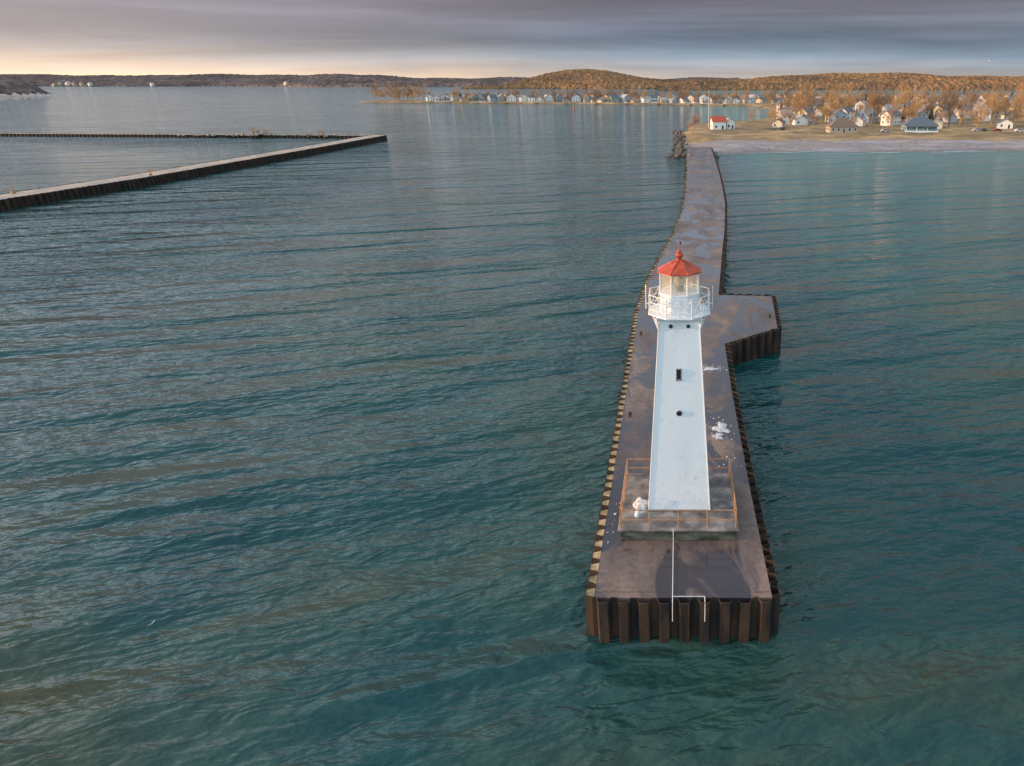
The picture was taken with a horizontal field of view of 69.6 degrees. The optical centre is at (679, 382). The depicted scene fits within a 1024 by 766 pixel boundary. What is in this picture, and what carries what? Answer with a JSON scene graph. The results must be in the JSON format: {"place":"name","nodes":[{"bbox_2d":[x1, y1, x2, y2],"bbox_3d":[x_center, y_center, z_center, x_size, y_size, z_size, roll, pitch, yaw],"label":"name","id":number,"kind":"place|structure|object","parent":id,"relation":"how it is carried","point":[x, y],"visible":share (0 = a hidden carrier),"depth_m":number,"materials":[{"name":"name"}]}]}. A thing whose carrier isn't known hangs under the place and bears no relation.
{"place":"outdoors","nodes":[
{"label":"outdoors","id":0,"kind":"place"},
{"bbox_2d":[9,185,15,193],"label":"marker post","id":1,"kind":"object","parent":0,"point":[11,188],"visible":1,"depth_m":171.35,"materials":[{"name":"brown metal"}]},
{"bbox_2d":[0,77,50,95],"bbox_3d":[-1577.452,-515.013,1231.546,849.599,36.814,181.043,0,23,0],"label":"wooded headland","id":2,"kind":"structure","parent":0,"point":[9,86],"depth_m":1264.32,"materials":[{"name":"brown plant"}]},
{"bbox_2d":[0,74,740,86],"bbox_3d":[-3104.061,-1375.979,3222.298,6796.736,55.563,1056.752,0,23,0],"label":"wooded shore","id":3,"kind":"structure","parent":0,"point":[321,80],"depth_m":3083.48,"materials":[{"name":"brown plant"}]},
{"bbox_2d":[0,86,1023,765],"bbox_3d":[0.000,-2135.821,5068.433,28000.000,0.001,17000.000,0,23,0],"label":"lake water","id":4,"kind":"structure","parent":0,"point":[304,460],"depth_m":59.98,"materials":[{"name":"teal liquid"}]},
{"bbox_2d":[0,133,365,137],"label":"breakwater","id":5,"kind":"object","parent":4,"relation":"in","point":[146,135],"visible":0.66,"depth_m":371.24,"materials":[{"name":"metal"}]},
{"bbox_2d":[177,130,370,136],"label":"rubble mound","id":6,"kind":"object","parent":5,"relation":"on","point":[255,133],"visible":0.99,"depth_m":366.00,"materials":[{"name":"grey stone"}]},
{"bbox_2d":[0,135,386,210],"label":"pier","id":7,"kind":"structure","parent":4,"relation":"in","point":[24,198],"depth_m":208.44,"materials":[{"name":"concrete"}]},
{"bbox_2d":[584,147,781,642],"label":"lighthouse pier","id":8,"kind":"structure","parent":4,"relation":"in","point":[684,591],"depth_m":47.87,"materials":[{"name":"grey concrete"}]},
{"bbox_2d":[633,497,647,516],"bbox_3d":[-2.400,7.478,43.977,1.200,0.587,2.400,0,23,0],"label":"snow pile","id":9,"kind":"object","parent":8,"relation":"on","point":[639,503],"visible":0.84,"depth_m":43.82,"materials":[{"name":"white snow"}]},
{"bbox_2d":[607,364,734,541],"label":"ice fragments","id":10,"kind":"object","parent":8,"relation":"on","point":[711,433],"visible":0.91,"depth_m":54.78,"materials":[{"name":"white ice"}]},
{"bbox_2d":[618,242,738,539],"bbox_3d":[-0.050,0.186,41.752,7.140,17.238,6.600,0,23,0],"label":"lighthouse","id":11,"kind":"object","parent":8,"relation":"on","point":[683,491],"visible":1,"depth_m":41.92,"materials":[{"name":"paint"}]},
{"bbox_2d":[669,324,689,415],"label":"windows","id":12,"kind":"structure","parent":11,"relation":"in","point":[678,371],"depth_m":40.60,"materials":[{"name":"black glass"}]},
{"bbox_2d":[703,367,718,369],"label":"snow patch","id":13,"kind":"object","parent":8,"relation":"on","point":[708,368],"visible":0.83,"depth_m":67.28,"materials":[{"name":"white snow"}]},
{"bbox_2d":[712,433,722,438],"bbox_3d":[3.000,4.077,54.594,1.000,0.099,1.400,0,23,0],"label":"snow patch","id":14,"kind":"object","parent":8,"relation":"on","point":[719,435],"visible":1,"depth_m":54.59,"materials":[{"name":"white snow"}]},
{"bbox_2d":[712,422,728,432],"bbox_3d":[3.300,3.520,55.879,1.500,0.117,2.400,0,23,0],"label":"snow patch","id":15,"kind":"object","parent":8,"relation":"on","point":[721,427],"visible":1,"depth_m":55.81,"materials":[{"name":"white snow"}]},
{"bbox_2d":[741,151,965,154],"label":"shore foam","id":16,"kind":"object","parent":4,"relation":"on","point":[874,152],"visible":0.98,"depth_m":293.26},
{"bbox_2d":[0,0,1023,78],"label":"sky","id":17,"kind":"structure","parent":0,"point":[658,39],"materials":[{"name":"grey"}]},
{"bbox_2d":[461,69,683,88],"bbox_3d":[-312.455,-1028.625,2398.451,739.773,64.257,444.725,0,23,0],"label":"wooded hill","id":18,"kind":"structure","parent":0,"point":[584,79],"depth_m":2301.25,"materials":[{"name":"brown plant"}]},
{"bbox_2d":[359,99,1023,153],"bbox_3d":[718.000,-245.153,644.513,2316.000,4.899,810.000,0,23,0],"label":"land","id":19,"kind":"structure","parent":0,"point":[754,136],"depth_m":346.85,"materials":[{"name":"beige sand"}]},
{"bbox_2d":[425,94,432,100],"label":"cottage","id":20,"kind":"structure","parent":19,"relation":"on","point":[429,97],"depth_m":911.31,"materials":[{"name":"white"}]},
{"bbox_2d":[433,96,440,100],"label":"cottage","id":21,"kind":"structure","parent":19,"relation":"on","point":[436,98],"depth_m":912.41,"materials":[{"name":"white"}]},
{"bbox_2d":[441,93,450,100],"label":"cottage","id":22,"kind":"structure","parent":19,"relation":"on","point":[447,97],"depth_m":912.20,"materials":[{"name":"white"}]},
{"bbox_2d":[452,94,460,100],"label":"cottage","id":23,"kind":"structure","parent":19,"relation":"on","point":[456,97],"depth_m":911.06,"materials":[{"name":"beige"}]},
{"bbox_2d":[459,96,467,100],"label":"cottage","id":24,"kind":"structure","parent":19,"relation":"on","point":[463,98],"depth_m":906.35,"materials":[{"name":"beige"}]},
{"bbox_2d":[469,94,478,100],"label":"cottage","id":25,"kind":"structure","parent":19,"relation":"on","point":[474,97],"depth_m":908.16,"materials":[{"name":"green"}]},
{"bbox_2d":[478,95,486,101],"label":"cottage","id":26,"kind":"structure","parent":19,"relation":"on","point":[482,99],"depth_m":905.01,"materials":[{"name":"beige"}]},
{"bbox_2d":[487,94,496,101],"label":"cottage","id":27,"kind":"structure","parent":19,"relation":"on","point":[491,97],"depth_m":900.35,"materials":[{"name":"white"}]},
{"bbox_2d":[497,94,506,100],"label":"cottage","id":28,"kind":"structure","parent":19,"relation":"on","point":[499,96],"depth_m":899.59,"materials":[{"name":"blue"}]},
{"bbox_2d":[507,93,515,101],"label":"cottage","id":29,"kind":"structure","parent":19,"relation":"on","point":[511,97],"depth_m":899.18,"materials":[{"name":"white"}]},
{"bbox_2d":[517,94,527,101],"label":"cottage","id":30,"kind":"structure","parent":19,"relation":"on","point":[522,98],"depth_m":898.92,"materials":[{"name":"white"}]},
{"bbox_2d":[528,95,534,101],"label":"cottage","id":31,"kind":"structure","parent":19,"relation":"on","point":[531,99],"depth_m":890.60,"materials":[{"name":"white"}]},
{"bbox_2d":[545,93,553,101],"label":"cottage","id":32,"kind":"structure","parent":19,"relation":"on","point":[548,97],"depth_m":892.62,"materials":[{"name":"white"}]},
{"bbox_2d":[554,93,562,101],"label":"cottage","id":33,"kind":"structure","parent":19,"relation":"on","point":[559,97],"depth_m":890.49,"materials":[{"name":"green"}]},
{"bbox_2d":[562,97,571,101],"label":"cottage","id":34,"kind":"structure","parent":19,"relation":"on","point":[565,100],"depth_m":888.33,"materials":[{"name":"grey"}]},
{"bbox_2d":[571,94,580,101],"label":"cottage","id":35,"kind":"structure","parent":19,"relation":"on","point":[575,98],"depth_m":884.22,"materials":[{"name":"white"}]},
{"bbox_2d":[581,94,590,101],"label":"cottage","id":36,"kind":"structure","parent":19,"relation":"on","point":[587,97],"depth_m":882.03,"materials":[{"name":"grey"}]},
{"bbox_2d":[596,97,607,101],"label":"cottage","id":37,"kind":"structure","parent":19,"relation":"on","point":[601,99],"depth_m":872.65,"materials":[{"name":"beige"}]},
{"bbox_2d":[609,95,619,102],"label":"cottage","id":38,"kind":"structure","parent":19,"relation":"on","point":[614,98],"depth_m":871.03,"materials":[{"name":"green"}]},
{"bbox_2d":[620,94,629,102],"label":"cottage","id":39,"kind":"structure","parent":19,"relation":"on","point":[624,98],"depth_m":871.50,"materials":[{"name":"white"}]},
{"bbox_2d":[630,97,639,102],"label":"cottage","id":40,"kind":"structure","parent":19,"relation":"on","point":[634,100],"depth_m":864.22,"materials":[{"name":"beige"}]},
{"bbox_2d":[640,94,649,102],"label":"cottage","id":41,"kind":"structure","parent":19,"relation":"on","point":[643,99],"depth_m":859.69,"materials":[{"name":"white"}]},
{"bbox_2d":[650,94,657,102],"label":"cottage","id":42,"kind":"structure","parent":19,"relation":"on","point":[653,98],"depth_m":861.52,"materials":[{"name":"white"}]},
{"bbox_2d":[659,97,666,102],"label":"cottage","id":43,"kind":"structure","parent":19,"relation":"on","point":[662,99],"depth_m":854.68,"materials":[{"name":"beige"}]},
{"bbox_2d":[667,97,677,102],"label":"cottage","id":44,"kind":"structure","parent":19,"relation":"on","point":[672,100],"depth_m":852.55,"materials":[{"name":"white"}]},
{"bbox_2d":[679,97,689,102],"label":"cottage","id":45,"kind":"structure","parent":19,"relation":"on","point":[683,100],"depth_m":848.32,"materials":[{"name":"white"}]},
{"bbox_2d":[666,130,718,157],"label":"riprap","id":46,"kind":"object","parent":19,"relation":"on","point":[679,137],"visible":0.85,"depth_m":306.91,"materials":[{"name":"grey stone"}]},
{"bbox_2d":[687,94,698,102],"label":"cottage","id":47,"kind":"structure","parent":19,"relation":"on","point":[695,96],"depth_m":846.48,"materials":[{"name":"white"}]},
{"bbox_2d":[367,79,1023,123],"bbox_3d":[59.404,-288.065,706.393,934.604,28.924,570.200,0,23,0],"label":"distant golden trees","id":48,"kind":"object","parent":19,"relation":"on","point":[399,93],"visible":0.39,"depth_m":878.96,"materials":[{"name":"brown plant"}]},
{"bbox_2d":[691,113,699,128],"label":"bare tree","id":49,"kind":"object","parent":19,"relation":"on","point":[695,121],"visible":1,"depth_m":412.29,"materials":[{"name":"brown plant"}]},
{"bbox_2d":[699,95,709,103],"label":"cottage","id":50,"kind":"structure","parent":19,"relation":"on","point":[702,98],"depth_m":836.38,"materials":[{"name":"white"}]},
{"bbox_2d":[709,95,718,103],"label":"cottage","id":51,"kind":"structure","parent":19,"relation":"on","point":[712,101],"depth_m":833.32,"materials":[{"name":"white"}]},
{"bbox_2d":[709,116,726,129],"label":"lifeboat station","id":52,"kind":"object","parent":19,"relation":"on","point":[718,122],"visible":0.98,"depth_m":399.53,"materials":[{"name":"white paint"}]},
{"bbox_2d":[720,95,732,103],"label":"cottage","id":53,"kind":"structure","parent":19,"relation":"on","point":[725,101],"depth_m":829.84,"materials":[{"name":"white"}]},
{"bbox_2d":[726,118,735,128],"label":"boat shed","id":54,"kind":"object","parent":19,"relation":"on","point":[730,123],"visible":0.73,"depth_m":402.54,"materials":[{"name":"white"}]},
{"bbox_2d":[444,87,1023,121],"bbox_3d":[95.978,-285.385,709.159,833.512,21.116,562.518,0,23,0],"label":"distant trees","id":55,"kind":"object","parent":19,"relation":"on","point":[597,95],"visible":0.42,"depth_m":698.33,"materials":[{"name":"brown plant"}]},
{"bbox_2d":[733,98,739,102],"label":"cottage","id":56,"kind":"structure","parent":19,"relation":"on","point":[736,100],"depth_m":823.93,"materials":[{"name":"white"}]},
{"bbox_2d":[460,90,1020,119],"bbox_3d":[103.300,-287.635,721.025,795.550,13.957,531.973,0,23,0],"label":"distant conifers","id":57,"kind":"object","parent":19,"relation":"on","point":[902,117],"visible":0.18,"depth_m":497.43,"materials":[{"name":"plant"}]},
{"bbox_2d":[739,94,749,103],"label":"cottage","id":58,"kind":"structure","parent":19,"relation":"on","point":[743,99],"depth_m":821.73,"materials":[{"name":"beige"}]},
{"bbox_2d":[747,105,756,119],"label":"bare tree","id":59,"kind":"object","parent":19,"relation":"on","point":[749,114],"visible":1,"depth_m":468.31,"materials":[{"name":"brown plant"}]},
{"bbox_2d":[748,98,755,103],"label":"village house","id":60,"kind":"structure","parent":19,"relation":"on","point":[751,101],"depth_m":823.26,"materials":[{"name":"white"}]},
{"bbox_2d":[749,94,757,100],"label":"village house","id":61,"kind":"structure","parent":19,"relation":"on","point":[751,96],"depth_m":871.86,"materials":[{"name":"white"}]},
{"bbox_2d":[756,97,766,102],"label":"village house","id":62,"kind":"structure","parent":19,"relation":"on","point":[758,100],"depth_m":846.25,"materials":[{"name":"beige"}]},
{"bbox_2d":[768,98,787,118],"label":"bare tree","id":63,"kind":"object","parent":19,"relation":"on","point":[775,116],"visible":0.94,"depth_m":418.91,"materials":[{"name":"brown plant"}]},
{"bbox_2d":[772,118,785,127],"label":"store","id":64,"kind":"structure","parent":19,"relation":"on","point":[779,123],"depth_m":411.67,"materials":[{"name":"beige"}]},
{"bbox_2d":[776,108,792,123],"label":"village house","id":65,"kind":"structure","parent":19,"relation":"on","point":[786,120],"depth_m":451.57,"materials":[{"name":"white"}]},
{"bbox_2d":[784,104,797,126],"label":"bare tree","id":66,"kind":"object","parent":19,"relation":"on","point":[789,117],"visible":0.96,"depth_m":423.91,"materials":[{"name":"brown plant"}]},
{"bbox_2d":[792,114,808,124],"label":"store","id":67,"kind":"structure","parent":19,"relation":"on","point":[801,120],"depth_m":438.00,"materials":[{"name":"white"}]},
{"bbox_2d":[790,78,813,110],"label":"bare tree","id":68,"kind":"object","parent":19,"relation":"on","point":[800,98],"visible":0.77,"depth_m":482.98,"materials":[{"name":"brown plant"}]},
{"bbox_2d":[796,106,813,114],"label":"village house","id":69,"kind":"structure","parent":19,"relation":"on","point":[810,110],"depth_m":472.23,"materials":[{"name":"beige"}]},
{"bbox_2d":[795,85,817,105],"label":"bare tree","id":70,"kind":"object","parent":19,"relation":"on","point":[805,92],"visible":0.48,"depth_m":520.75,"materials":[{"name":"brown plant"}]},
{"bbox_2d":[804,113,818,124],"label":"village house","id":71,"kind":"structure","parent":19,"relation":"on","point":[808,116],"depth_m":442.40,"materials":[{"name":"grey"}]},
{"bbox_2d":[807,109,818,127],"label":"bare tree","id":72,"kind":"object","parent":19,"relation":"on","point":[816,118],"visible":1,"depth_m":403.15,"materials":[{"name":"brown plant"}]},
{"bbox_2d":[814,107,822,115],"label":"village house","id":73,"kind":"structure","parent":19,"relation":"on","point":[819,114],"depth_m":533.13,"materials":[{"name":"white"}]},
{"bbox_2d":[818,95,836,124],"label":"bare tree","id":74,"kind":"object","parent":19,"relation":"on","point":[823,110],"visible":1,"depth_m":425.67,"materials":[{"name":"brown plant"}]},
{"bbox_2d":[822,81,847,115],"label":"bare tree","id":75,"kind":"object","parent":19,"relation":"on","point":[834,107],"visible":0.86,"depth_m":445.19,"materials":[{"name":"brown plant"}]},
{"bbox_2d":[829,108,847,122],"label":"village house","id":76,"kind":"structure","parent":19,"relation":"on","point":[839,113],"depth_m":442.84,"materials":[{"name":"blue"}]},
{"bbox_2d":[825,118,858,132],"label":"picnic pavilion","id":77,"kind":"structure","parent":19,"relation":"on","point":[842,125],"depth_m":380.49,"materials":[{"name":"beige"}]},
{"bbox_2d":[840,106,854,119],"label":"village house","id":78,"kind":"structure","parent":19,"relation":"on","point":[846,110],"depth_m":486.85,"materials":[{"name":"white"}]},
{"bbox_2d":[839,82,863,111],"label":"bare tree","id":79,"kind":"object","parent":19,"relation":"on","point":[851,100],"visible":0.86,"depth_m":491.81,"materials":[{"name":"brown plant"}]},
{"bbox_2d":[853,115,866,125],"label":"store","id":80,"kind":"structure","parent":19,"relation":"on","point":[861,120],"depth_m":424.57,"materials":[{"name":"white"}]},
{"bbox_2d":[855,101,866,110],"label":"village house","id":81,"kind":"structure","parent":19,"relation":"on","point":[860,102],"depth_m":618.73,"materials":[{"name":"white"}]},
{"bbox_2d":[856,106,876,122],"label":"village house","id":82,"kind":"structure","parent":19,"relation":"on","point":[865,116],"depth_m":466.95,"materials":[{"name":"grey"}]},
{"bbox_2d":[861,76,892,127],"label":"bare tree","id":83,"kind":"object","parent":19,"relation":"on","point":[873,103],"visible":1,"depth_m":406.98,"materials":[{"name":"brown plant"}]},
{"bbox_2d":[866,82,893,122],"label":"bare tree","id":84,"kind":"object","parent":19,"relation":"on","point":[879,109],"visible":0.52,"depth_m":455.40,"materials":[{"name":"brown plant"}]},
{"bbox_2d":[879,105,895,116],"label":"village house","id":85,"kind":"structure","parent":19,"relation":"on","point":[885,107],"depth_m":519.53,"materials":[{"name":"white"}]},
{"bbox_2d":[883,107,896,125],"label":"bare tree","id":86,"kind":"object","parent":19,"relation":"on","point":[889,116],"visible":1,"depth_m":398.66,"materials":[{"name":"brown plant"}]},
{"bbox_2d":[880,110,901,125],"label":"village house","id":87,"kind":"structure","parent":19,"relation":"on","point":[897,114],"depth_m":441.42,"materials":[{"name":"white"}]},
{"bbox_2d":[888,81,909,111],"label":"bare tree","id":88,"kind":"object","parent":19,"relation":"on","point":[900,102],"visible":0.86,"depth_m":482.73,"materials":[{"name":"brown plant"}]},
{"bbox_2d":[900,90,921,118],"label":"bare tree","id":89,"kind":"object","parent":19,"relation":"on","point":[906,108],"visible":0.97,"depth_m":406.24,"materials":[{"name":"brown plant"}]},
{"bbox_2d":[904,92,923,117],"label":"bare tree","id":90,"kind":"object","parent":19,"relation":"on","point":[917,106],"visible":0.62,"depth_m":437.77,"materials":[{"name":"brown plant"}]},
{"bbox_2d":[906,109,928,120],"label":"village house","id":91,"kind":"structure","parent":19,"relation":"on","point":[924,113],"depth_m":456.95,"materials":[{"name":"blue"}]},
{"bbox_2d":[901,117,938,132],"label":"bath house","id":92,"kind":"structure","parent":19,"relation":"on","point":[920,124],"depth_m":383.80,"materials":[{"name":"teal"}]},
{"bbox_2d":[930,104,945,116],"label":"village house","id":93,"kind":"structure","parent":19,"relation":"on","point":[936,110],"depth_m":528.18,"materials":[{"name":"beige"}]},
{"bbox_2d":[933,117,943,128],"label":"store","id":94,"kind":"structure","parent":19,"relation":"on","point":[939,122],"depth_m":410.48,"materials":[{"name":"beige"}]},
{"bbox_2d":[936,112,957,122],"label":"village house","id":95,"kind":"structure","parent":19,"relation":"on","point":[954,117],"depth_m":470.82,"materials":[{"name":"grey"}]},
{"bbox_2d":[938,80,963,112],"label":"bare tree","id":96,"kind":"object","parent":19,"relation":"on","point":[944,96],"visible":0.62,"depth_m":460.41,"materials":[{"name":"brown plant"}]},
{"bbox_2d":[939,85,967,126],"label":"bare tree","id":97,"kind":"object","parent":19,"relation":"on","point":[950,105],"visible":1,"depth_m":410.45,"materials":[{"name":"brown plant"}]},
{"bbox_2d":[952,94,974,125],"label":"bare tree","id":98,"kind":"object","parent":19,"relation":"on","point":[959,112],"visible":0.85,"depth_m":430.23,"materials":[{"name":"brown plant"}]},
{"bbox_2d":[953,105,973,117],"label":"village house","id":99,"kind":"structure","parent":19,"relation":"on","point":[969,106],"depth_m":507.65,"materials":[{"name":"white"}]},
{"bbox_2d":[971,108,985,127],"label":"bare tree","id":100,"kind":"object","parent":19,"relation":"on","point":[980,117],"visible":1,"depth_m":398.12,"materials":[{"name":"brown plant"}]},
{"bbox_2d":[973,102,986,114],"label":"village house","id":101,"kind":"structure","parent":19,"relation":"on","point":[977,106],"depth_m":570.61,"materials":[{"name":"white"}]},
{"bbox_2d":[978,107,991,120],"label":"village house","id":102,"kind":"structure","parent":19,"relation":"on","point":[989,117],"depth_m":474.71,"materials":[{"name":"white"}]},
{"bbox_2d":[978,84,1008,126],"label":"bare tree","id":103,"kind":"object","parent":19,"relation":"on","point":[991,107],"visible":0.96,"depth_m":419.54,"materials":[{"name":"brown plant"}]},
{"bbox_2d":[990,107,999,119],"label":"village house","id":104,"kind":"structure","parent":19,"relation":"on","point":[997,115],"depth_m":494.52,"materials":[{"name":"beige"}]},
{"bbox_2d":[996,117,1012,128],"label":"store","id":105,"kind":"structure","parent":19,"relation":"on","point":[1004,123],"depth_m":407.38,"materials":[{"name":"white"}]},
{"bbox_2d":[998,110,1015,118],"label":"village house","id":106,"kind":"structure","parent":19,"relation":"on","point":[1003,115],"depth_m":506.90,"materials":[{"name":"white"}]},
{"bbox_2d":[1005,88,1023,127],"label":"bare tree","id":107,"kind":"object","parent":19,"relation":"on","point":[1015,107],"visible":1,"depth_m":411.39,"materials":[{"name":"brown plant"}]},
{"bbox_2d":[1012,78,1023,121],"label":"bare tree","id":108,"kind":"object","parent":19,"relation":"on","point":[1022,99],"visible":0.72,"depth_m":463.19,"materials":[{"name":"brown plant"}]},
{"bbox_2d":[657,72,1023,90],"bbox_3d":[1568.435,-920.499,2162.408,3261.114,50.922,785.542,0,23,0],"label":"wooded ridge","id":109,"kind":"structure","parent":0,"point":[865,81],"depth_m":2044.90,"materials":[{"name":"brown plant"}]}
]}

